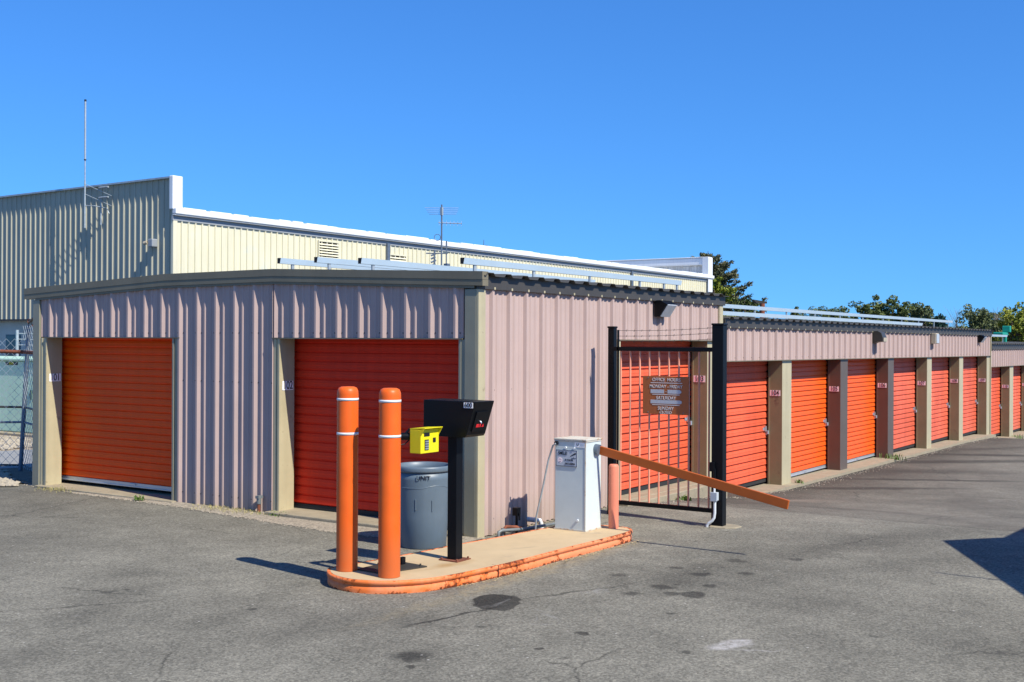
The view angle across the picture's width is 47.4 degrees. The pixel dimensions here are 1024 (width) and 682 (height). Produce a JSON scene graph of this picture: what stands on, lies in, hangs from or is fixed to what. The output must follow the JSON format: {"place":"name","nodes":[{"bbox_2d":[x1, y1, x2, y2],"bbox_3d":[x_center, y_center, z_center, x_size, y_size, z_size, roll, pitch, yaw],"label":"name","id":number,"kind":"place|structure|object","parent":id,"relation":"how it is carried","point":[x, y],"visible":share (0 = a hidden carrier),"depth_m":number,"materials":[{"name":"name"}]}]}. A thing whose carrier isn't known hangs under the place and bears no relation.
{"place":"outdoors","nodes":[
{"label":"outdoors","id":0,"kind":"place"},
{"bbox_2d":[0,450,31,468],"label":"driveway","id":1,"kind":"structure","parent":0,"point":[10,459],"depth_m":18.45,"materials":[{"name":"grey concrete"}]},
{"bbox_2d":[426,204,461,265],"bbox_3d":[-1.236,-1.353,20.526,0.699,2.100,0.144,0,0,1],"label":"roof antenna","id":2,"kind":"object","parent":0,"point":[441,222],"visible":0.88,"depth_m":20.51,"materials":[{"name":"silver metal"}]},
{"bbox_2d":[0,437,1023,681],"bbox_3d":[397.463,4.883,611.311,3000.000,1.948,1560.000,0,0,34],"label":"ground","id":3,"kind":"structure","parent":0,"point":[906,571],"depth_m":8.60,"materials":[{"name":"grey asphalt"}]},
{"bbox_2d":[0,469,19,486],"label":"white stones","id":4,"kind":"object","parent":3,"relation":"on","point":[7,479],"visible":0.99,"depth_m":15.37,"materials":[{"name":"white stone"}]},
{"bbox_2d":[0,435,31,450],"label":"gravel bed","id":5,"kind":"object","parent":3,"relation":"on","point":[13,437],"depth_m":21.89,"materials":[{"name":"beige stone"}]},
{"bbox_2d":[0,356,32,436],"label":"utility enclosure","id":6,"kind":"object","parent":5,"relation":"on","point":[13,398],"visible":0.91,"depth_m":23.03,"materials":[{"name":"metal"}]},
{"bbox_2d":[0,317,32,470],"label":"chain link fence","id":7,"kind":"object","parent":3,"relation":"on","point":[26,351],"visible":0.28,"depth_m":16.75,"materials":[{"name":"grey metal"}]},
{"bbox_2d":[16,330,32,355],"bbox_3d":[-10.883,0.825,26.306,0.664,2.150,0.068,0,0,3],"label":"barbed fence post","id":8,"kind":"object","parent":3,"relation":"on","point":[17,338],"visible":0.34,"depth_m":26.31,"materials":[{"name":"silver metal"}]},
{"bbox_2d":[24,484,374,537],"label":"loose gravel","id":9,"kind":"structure","parent":3,"relation":"on","point":[79,493],"depth_m":12.95,"materials":[{"name":"grey gravel"}]},
{"bbox_2d":[15,479,483,545],"bbox_3d":[-3.873,1.872,13.402,8.556,0.014,0.592,0,0,36],"label":"gravel strip","id":10,"kind":"object","parent":3,"relation":"on","point":[331,527],"visible":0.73,"depth_m":12.34,"materials":[{"name":"beige gravel"}]},
{"bbox_2d":[37,485,76,492],"bbox_3d":[-5.687,1.841,14.549,0.772,0.038,0.435,0,0,28],"label":"weed","id":11,"kind":"object","parent":10,"relation":"on","point":[51,488],"visible":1,"depth_m":14.53,"materials":[{"name":"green plant"}]},
{"bbox_2d":[134,494,144,500],"bbox_3d":[-4.393,1.834,13.679,0.202,0.064,0.090,0,0,34],"label":"weed","id":12,"kind":"object","parent":10,"relation":"on","point":[137,498],"visible":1,"depth_m":13.65,"materials":[{"name":"green plant"}]},
{"bbox_2d":[191,504,240,511],"bbox_3d":[-3.281,1.855,13.036,1.032,0.032,0.475,0,0,34],"label":"weed","id":13,"kind":"object","parent":10,"relation":"on","point":[209,505],"visible":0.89,"depth_m":13.01,"materials":[{"name":"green plant"}]},
{"bbox_2d":[196,505,265,513],"bbox_3d":[-2.944,1.854,12.850,1.223,0.038,0.546,0,0,34],"label":"weed","id":14,"kind":"object","parent":10,"relation":"on","point":[239,511],"visible":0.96,"depth_m":12.76,"materials":[{"name":"green plant"}]},
{"bbox_2d":[0,175,713,355],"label":"warehouse","id":15,"kind":"structure","parent":3,"relation":"on","point":[47,238],"depth_m":43.77,"materials":[{"name":"grey metal"}]},
{"bbox_2d":[6,336,19,355],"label":"window pane","id":16,"kind":"structure","parent":15,"relation":"in","point":[10,340],"depth_m":45.48,"materials":[{"name":"glass"}]},
{"bbox_2d":[84,99,111,227],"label":"whip antenna","id":17,"kind":"object","parent":15,"relation":"attached to","point":[85,184],"visible":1,"depth_m":41.90,"materials":[{"name":"grey metal"}]},
{"bbox_2d":[143,239,156,246],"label":"wall lamp","id":18,"kind":"object","parent":15,"relation":"attached to","point":[151,242],"visible":1,"depth_m":40.29,"materials":[{"name":"white metal"}]},
{"bbox_2d":[24,269,728,537],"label":"storage building","id":19,"kind":"structure","parent":3,"relation":"on","point":[218,388],"depth_m":12.87,"materials":[{"name":"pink metal"}]},
{"bbox_2d":[61,338,171,490],"bbox_3d":[-4.830,0.853,14.500,2.650,1.902,0.050,0,0,34],"label":"roll up door","id":20,"kind":"structure","parent":19,"relation":"in","point":[117,392],"depth_m":14.54,"materials":[{"name":"metal"}]},
{"bbox_2d":[255,495,262,512],"bbox_3d":[-2.762,1.789,12.730,0.052,0.200,0.070,0,0,34],"label":"vent pipe","id":21,"kind":"object","parent":19,"relation":"attached to","point":[258,499],"visible":0.92,"depth_m":12.71,"materials":[{"name":"white plastic"}]},
{"bbox_2d":[277,258,395,269],"bbox_3d":[-1.232,-0.844,15.328,0.060,0.178,5.103,0,0,34],"label":"roof rail","id":22,"kind":"object","parent":19,"relation":"on","point":[292,262],"visible":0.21,"depth_m":13.65,"materials":[{"name":"metal"}]},
{"bbox_2d":[314,257,435,270],"bbox_3d":[-0.762,-0.833,15.017,0.060,0.181,5.103,0,0,34],"label":"roof rail","id":23,"kind":"object","parent":19,"relation":"on","point":[328,261],"visible":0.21,"depth_m":13.28,"materials":[{"name":"metal"}]},
{"bbox_2d":[294,339,464,516],"bbox_3d":[-1.365,0.880,12.206,2.660,1.922,0.045,0,0,34],"label":"roll up door","id":24,"kind":"structure","parent":19,"relation":"in","point":[422,369],"depth_m":12.34,"materials":[{"name":"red metal"}]},
{"bbox_2d":[358,258,595,281],"bbox_3d":[-0.229,-0.796,14.663,0.060,0.183,5.103,0,0,34],"label":"roof rail","id":25,"kind":"object","parent":19,"relation":"on","point":[374,262],"visible":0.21,"depth_m":13.59,"materials":[{"name":"metal"}]},
{"bbox_2d":[527,517,543,527],"bbox_3d":[0.234,1.848,11.860,0.176,0.111,0.084,0,0,9],"label":"pipe elbow","id":26,"kind":"object","parent":19,"relation":"attached to","point":[532,519],"visible":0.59,"depth_m":11.84,"materials":[{"name":"white plastic"}]},
{"bbox_2d":[460,258,681,289],"bbox_3d":[0.905,-0.743,13.911,0.060,0.186,5.103,0,0,34],"label":"roof rail","id":27,"kind":"object","parent":19,"relation":"on","point":[475,263],"visible":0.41,"depth_m":13.40,"materials":[{"name":"metal"}]},
{"bbox_2d":[619,339,691,494],"bbox_3d":[1.714,0.905,14.740,0.093,1.942,2.620,0,0,34],"label":"roll up door","id":28,"kind":"structure","parent":19,"relation":"in","point":[683,458],"depth_m":14.83,"materials":[{"name":"orange metal"}]},
{"bbox_2d":[654,300,676,316],"bbox_3d":[1.897,-0.397,14.346,0.176,0.202,0.300,0,0,34],"label":"wall lamp","id":29,"kind":"object","parent":19,"relation":"attached to","point":[663,308],"visible":1,"depth_m":14.25,"materials":[{"name":"grey metal"}]},
{"bbox_2d":[400,461,447,549],"bbox_3d":[-0.822,1.521,10.804,0.532,0.755,0.532,0,0,34],"label":"trash can","id":30,"kind":"object","parent":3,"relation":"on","point":[424,507],"visible":0.84,"depth_m":10.60,"materials":[{"name":"grey plastic"}]},
{"bbox_2d":[327,525,632,593],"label":"traffic island","id":31,"kind":"structure","parent":3,"relation":"on","point":[497,557],"depth_m":9.66,"materials":[{"name":"concrete"}]},
{"bbox_2d":[336,386,358,571],"bbox_3d":[-1.292,1.076,9.143,0.172,1.440,0.172,0,0,34],"label":"bollard","id":32,"kind":"object","parent":31,"relation":"on","point":[347,487],"visible":1,"depth_m":9.07,"materials":[{"name":"orange plastic"}]},
{"bbox_2d":[378,388,400,577],"bbox_3d":[-0.935,1.077,8.902,0.172,1.440,0.172,0,0,34],"label":"bollard","id":33,"kind":"object","parent":31,"relation":"on","point":[389,510],"visible":1,"depth_m":8.83,"materials":[{"name":"orange plastic"}]},
{"bbox_2d":[358,426,442,573],"bbox_3d":[-0.891,1.241,9.233,0.438,1.115,0.545,0,0,34],"label":"keypad stand","id":34,"kind":"object","parent":31,"relation":"on","point":[423,440],"visible":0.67,"depth_m":9.22,"materials":[{"name":"yellow paint"},{"name":"black paint"},{"name":"ink"}]},
{"bbox_2d":[424,398,493,562],"bbox_3d":[-0.443,1.143,9.596,0.524,1.316,0.277,0,0,34],"label":"card reader stand","id":35,"kind":"object","parent":31,"relation":"on","point":[458,420],"visible":1,"depth_m":9.55,"materials":[{"name":"black paint"}]},
{"bbox_2d":[608,464,618,528],"bbox_3d":[0.982,1.500,11.263,0.100,0.618,0.100,0,0,34],"label":"bollard","id":36,"kind":"object","parent":31,"relation":"on","point":[613,505],"visible":1,"depth_m":11.22,"materials":[{"name":"metal"}]},
{"bbox_2d":[554,436,789,531],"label":"barrier gate","id":37,"kind":"structure","parent":31,"relation":"on","point":[578,498],"depth_m":11.08,"materials":[{"name":"white metal"}]},
{"bbox_2d":[535,443,555,529],"bbox_3d":[0.319,1.425,11.267,0.272,0.899,0.025,0,0,42],"label":"cable","id":38,"kind":"object","parent":37,"relation":"hanging from","point":[543,485],"visible":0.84,"depth_m":11.28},
{"bbox_2d":[556,449,576,466],"bbox_3d":[0.521,1.120,11.132,0.237,0.160,0.007,0,0,34],"label":"notice sign","id":39,"kind":"object","parent":37,"relation":"attached to","point":[566,458],"visible":1,"depth_m":11.13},
{"bbox_2d":[503,525,521,534],"bbox_3d":[-0.002,1.855,11.459,0.215,0.100,0.041,0,0,-27],"label":"rusty pipe","id":40,"kind":"object","parent":3,"relation":"on","point":[510,526],"visible":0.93,"depth_m":11.44,"materials":[{"name":"orange metal"}]},
{"bbox_2d":[512,507,520,532],"bbox_3d":[0.048,1.775,11.532,0.068,0.255,0.062,0,0,34],"label":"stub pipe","id":41,"kind":"object","parent":3,"relation":"on","point":[516,512],"visible":0.89,"depth_m":11.52,"materials":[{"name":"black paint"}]},
{"bbox_2d":[497,522,554,536],"bbox_3d":[0.233,1.868,11.700,0.095,0.081,1.125,0,0,42],"label":"conduit","id":42,"kind":"object","parent":3,"relation":"on","point":[502,531],"visible":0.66,"depth_m":11.47,"materials":[{"name":"grey metal"}]},
{"bbox_2d":[457,540,644,587],"bbox_3d":[0.433,1.902,10.020,0.149,0.012,2.702,0,0,37],"label":"island debris","id":43,"kind":"object","parent":3,"relation":"on","point":[591,553],"visible":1,"depth_m":10.01,"materials":[{"name":"soil"}]},
{"bbox_2d":[607,323,741,528],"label":"metal gate","id":44,"kind":"structure","parent":3,"relation":"on","point":[717,463],"depth_m":12.27,"materials":[{"name":"metal"}]},
{"bbox_2d":[643,376,688,414],"bbox_3d":[1.633,0.578,12.392,0.540,0.405,0.012,0,0,34],"label":"hours sign","id":45,"kind":"object","parent":44,"relation":"attached to","point":[669,395],"visible":1,"depth_m":12.38,"materials":[{"name":"brown metal"}]},
{"bbox_2d":[675,494,691,500],"bbox_3d":[2.116,1.942,14.501,0.268,0.075,0.192,0,0,34],"label":"weed","id":46,"kind":"object","parent":3,"relation":"on","point":[684,497],"visible":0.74,"depth_m":14.44,"materials":[{"name":"green plant"}]},
{"bbox_2d":[709,276,737,316],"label":"tree","id":47,"kind":"object","parent":3,"relation":"on","point":[717,288],"visible":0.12,"depth_m":83.32,"materials":[{"name":"green plant"}]},
{"bbox_2d":[691,252,766,312],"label":"conifer tree","id":48,"kind":"object","parent":3,"relation":"on","point":[719,269],"visible":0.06,"depth_m":93.97,"materials":[{"name":"green plant"}]},
{"bbox_2d":[730,297,759,316],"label":"tree","id":49,"kind":"object","parent":3,"relation":"on","point":[748,302],"visible":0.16,"depth_m":89.86,"materials":[{"name":"green plant"}]},
{"bbox_2d":[790,306,804,319],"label":"tree","id":50,"kind":"object","parent":3,"relation":"on","point":[798,314],"visible":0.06,"depth_m":129.83,"materials":[{"name":"green plant"}]},
{"bbox_2d":[804,306,844,321],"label":"tree","id":51,"kind":"object","parent":3,"relation":"on","point":[821,309],"visible":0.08,"depth_m":129.36,"materials":[{"name":"green plant"}]},
{"bbox_2d":[660,437,999,504],"bbox_3d":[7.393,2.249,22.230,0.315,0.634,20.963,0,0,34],"label":"slab debris","id":52,"kind":"object","parent":3,"relation":"on","point":[932,453],"visible":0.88,"depth_m":20.42,"materials":[{"name":"grey concrete"}]},
{"bbox_2d":[819,306,852,322],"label":"tree","id":53,"kind":"object","parent":3,"relation":"on","point":[833,309],"visible":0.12,"depth_m":129.47,"materials":[{"name":"green plant"}]},
{"bbox_2d":[841,304,875,323],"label":"tree","id":54,"kind":"object","parent":3,"relation":"on","point":[865,309],"visible":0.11,"depth_m":99.64,"materials":[{"name":"green plant"}]},
{"bbox_2d":[723,316,995,492],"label":"storage building","id":55,"kind":"structure","parent":3,"relation":"on","point":[810,401],"depth_m":20.47,"materials":[{"name":"pink metal"}]},
{"bbox_2d":[726,361,768,486],"bbox_3d":[3.338,1.211,17.193,0.093,1.952,2.366,0,0,34],"label":"roll up door","id":56,"kind":"structure","parent":55,"relation":"in","point":[747,429],"depth_m":17.50,"materials":[{"name":"orange metal"}]},
{"bbox_2d":[752,299,766,317],"bbox_3d":[5.373,-0.635,25.320,0.349,0.530,0.147,0,0,-15],"label":"roof vent","id":57,"kind":"object","parent":55,"relation":"on","point":[762,303],"visible":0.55,"depth_m":25.28,"materials":[{"name":"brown metal"}]},
{"bbox_2d":[791,360,827,476],"bbox_3d":[4.843,1.238,19.462,0.093,1.972,2.592,0,0,34],"label":"roll up door","id":58,"kind":"structure","parent":55,"relation":"in","point":[809,422],"depth_m":19.76,"materials":[{"name":"metal"}]},
{"bbox_2d":[723,311,922,325],"bbox_3d":[6.008,-0.380,21.745,0.060,0.104,12.603,0,0,34],"label":"roof rail","id":59,"kind":"object","parent":55,"relation":"on","point":[739,314],"visible":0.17,"depth_m":20.65,"materials":[{"name":"metal"}]},
{"bbox_2d":[723,304,952,326],"bbox_3d":[6.973,-0.450,23.925,0.060,0.235,17.303,0,0,34],"label":"roof rail","id":60,"kind":"object","parent":55,"relation":"on","point":[786,310],"visible":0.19,"depth_m":22.52,"materials":[{"name":"metal"}]},
{"bbox_2d":[847,359,876,462],"bbox_3d":[6.434,1.263,21.864,0.093,1.986,2.691,0,0,34],"label":"roll up door","id":61,"kind":"structure","parent":55,"relation":"in","point":[861,421],"depth_m":22.23,"materials":[{"name":"metal"}]},
{"bbox_2d":[872,331,886,342],"bbox_3d":[6.910,-0.074,21.880,0.208,0.237,0.260,0,0,34],"label":"wall lamp","id":62,"kind":"object","parent":55,"relation":"attached to","point":[878,336],"visible":1,"depth_m":21.79,"materials":[{"name":"brown metal"}]},
{"bbox_2d":[893,358,916,451],"bbox_3d":[8.065,1.292,24.324,0.093,2.007,2.743,0,0,34],"label":"roll up door","id":63,"kind":"structure","parent":55,"relation":"in","point":[904,368],"depth_m":24.74,"materials":[{"name":"orange metal"}]},
{"bbox_2d":[931,333,938,343],"bbox_3d":[9.271,-0.056,25.522,0.121,0.230,0.260,0,0,34],"label":"wall lamp","id":64,"kind":"object","parent":55,"relation":"attached to","point":[934,338],"visible":1,"depth_m":25.43,"materials":[{"name":"white plastic"}]},
{"bbox_2d":[931,357,949,442],"bbox_3d":[9.718,1.321,26.817,0.093,2.030,2.770,0,0,34],"label":"roll up door","id":65,"kind":"structure","parent":55,"relation":"in","point":[940,405],"depth_m":27.30,"materials":[{"name":"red metal"}]},
{"bbox_2d":[963,356,977,435],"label":"roll up door","id":66,"kind":"structure","parent":55,"relation":"in","point":[970,402],"depth_m":29.89,"materials":[{"name":"red metal"}]},
{"bbox_2d":[978,335,986,342],"bbox_3d":[11.887,-0.057,29.427,0.166,0.192,0.285,0,0,34],"label":"wall lamp","id":67,"kind":"object","parent":55,"relation":"attached to","point":[981,338],"visible":1,"depth_m":29.33,"materials":[{"name":"black metal"}]},
{"bbox_2d":[848,294,906,324],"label":"tree","id":68,"kind":"object","parent":3,"relation":"on","point":[878,307],"visible":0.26,"depth_m":99.67,"materials":[{"name":"green plant"}]},
{"bbox_2d":[870,295,916,324],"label":"tree","id":69,"kind":"object","parent":3,"relation":"on","point":[894,304],"visible":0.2,"depth_m":99.22,"materials":[{"name":"green plant"}]},
{"bbox_2d":[891,303,918,325],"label":"tree","id":70,"kind":"object","parent":3,"relation":"on","point":[910,315],"visible":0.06,"depth_m":99.56,"materials":[{"name":"green plant"}]},
{"bbox_2d":[907,302,933,326],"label":"tree","id":71,"kind":"object","parent":3,"relation":"on","point":[920,311],"visible":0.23,"depth_m":94.50,"materials":[{"name":"green plant"}]},
{"bbox_2d":[929,313,947,326],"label":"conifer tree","id":72,"kind":"object","parent":3,"relation":"on","point":[940,324],"visible":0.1,"depth_m":79.69,"materials":[{"name":"green plant"}]},
{"bbox_2d":[942,308,963,327],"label":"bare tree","id":73,"kind":"object","parent":3,"relation":"on","point":[955,319],"visible":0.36,"depth_m":89.93,"materials":[{"name":"plant"}]},
{"bbox_2d":[954,303,990,328],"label":"tree","id":74,"kind":"object","parent":3,"relation":"on","point":[971,317],"visible":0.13,"depth_m":84.16,"materials":[{"name":"green plant"}]},
{"bbox_2d":[969,310,994,329],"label":"tree","id":75,"kind":"object","parent":3,"relation":"on","point":[980,326],"visible":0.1,"depth_m":84.29,"materials":[{"name":"green plant"}]},
{"bbox_2d":[959,308,1014,327],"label":"tree","id":76,"kind":"object","parent":3,"relation":"on","point":[996,315],"visible":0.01,"depth_m":100.19,"materials":[{"name":"green plant"}]},
{"bbox_2d":[983,306,1014,341],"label":"tree","id":77,"kind":"object","parent":3,"relation":"on","point":[992,325],"visible":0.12,"depth_m":79.88,"materials":[{"name":"green plant"}]},
{"bbox_2d":[993,326,1010,341],"bbox_3d":[15.669,1.246,37.263,0.370,3.470,0.950,0,0,34],"label":"green machine","id":78,"kind":"object","parent":3,"relation":"on","point":[1006,330],"visible":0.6,"depth_m":37.43,"materials":[{"name":"green metal"}]},
{"bbox_2d":[991,341,1023,438],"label":"storage building","id":79,"kind":"structure","parent":3,"relation":"on","point":[1007,389],"depth_m":32.98,"materials":[{"name":"pink metal"}]},
{"bbox_2d":[991,367,1001,435],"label":"roll up door","id":80,"kind":"structure","parent":79,"relation":"in","point":[995,371],"depth_m":32.55,"materials":[{"name":"orange metal"}]},
{"bbox_2d":[991,334,1007,341],"bbox_3d":[13.796,-0.060,33.858,0.060,0.269,5.803,0,0,34],"label":"roof rail","id":81,"kind":"object","parent":79,"relation":"on","point":[993,335],"visible":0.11,"depth_m":35.25,"materials":[{"name":"metal"}]},
{"bbox_2d":[1013,366,1021,431],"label":"roll up door","id":82,"kind":"structure","parent":79,"relation":"in","point":[1017,404],"depth_m":35.17,"materials":[{"name":"orange metal"}]},
{"bbox_2d":[992,301,1023,341],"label":"tree","id":83,"kind":"object","parent":3,"relation":"on","point":[1016,323],"visible":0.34,"depth_m":57.89,"materials":[{"name":"green plant"}]},
{"bbox_2d":[0,0,1023,327],"label":"sky","id":84,"kind":"structure","parent":0,"point":[839,153],"materials":[{"name":"blue"}]},
{"bbox_2d":[879,453,906,460],"bbox_3d":[7.325,2.239,22.674,0.673,0.140,0.332,0,0,19],"label":"weed","id":85,"kind":"object","parent":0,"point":[894,456],"visible":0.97,"depth_m":22.63,"materials":[{"name":"green plant"}]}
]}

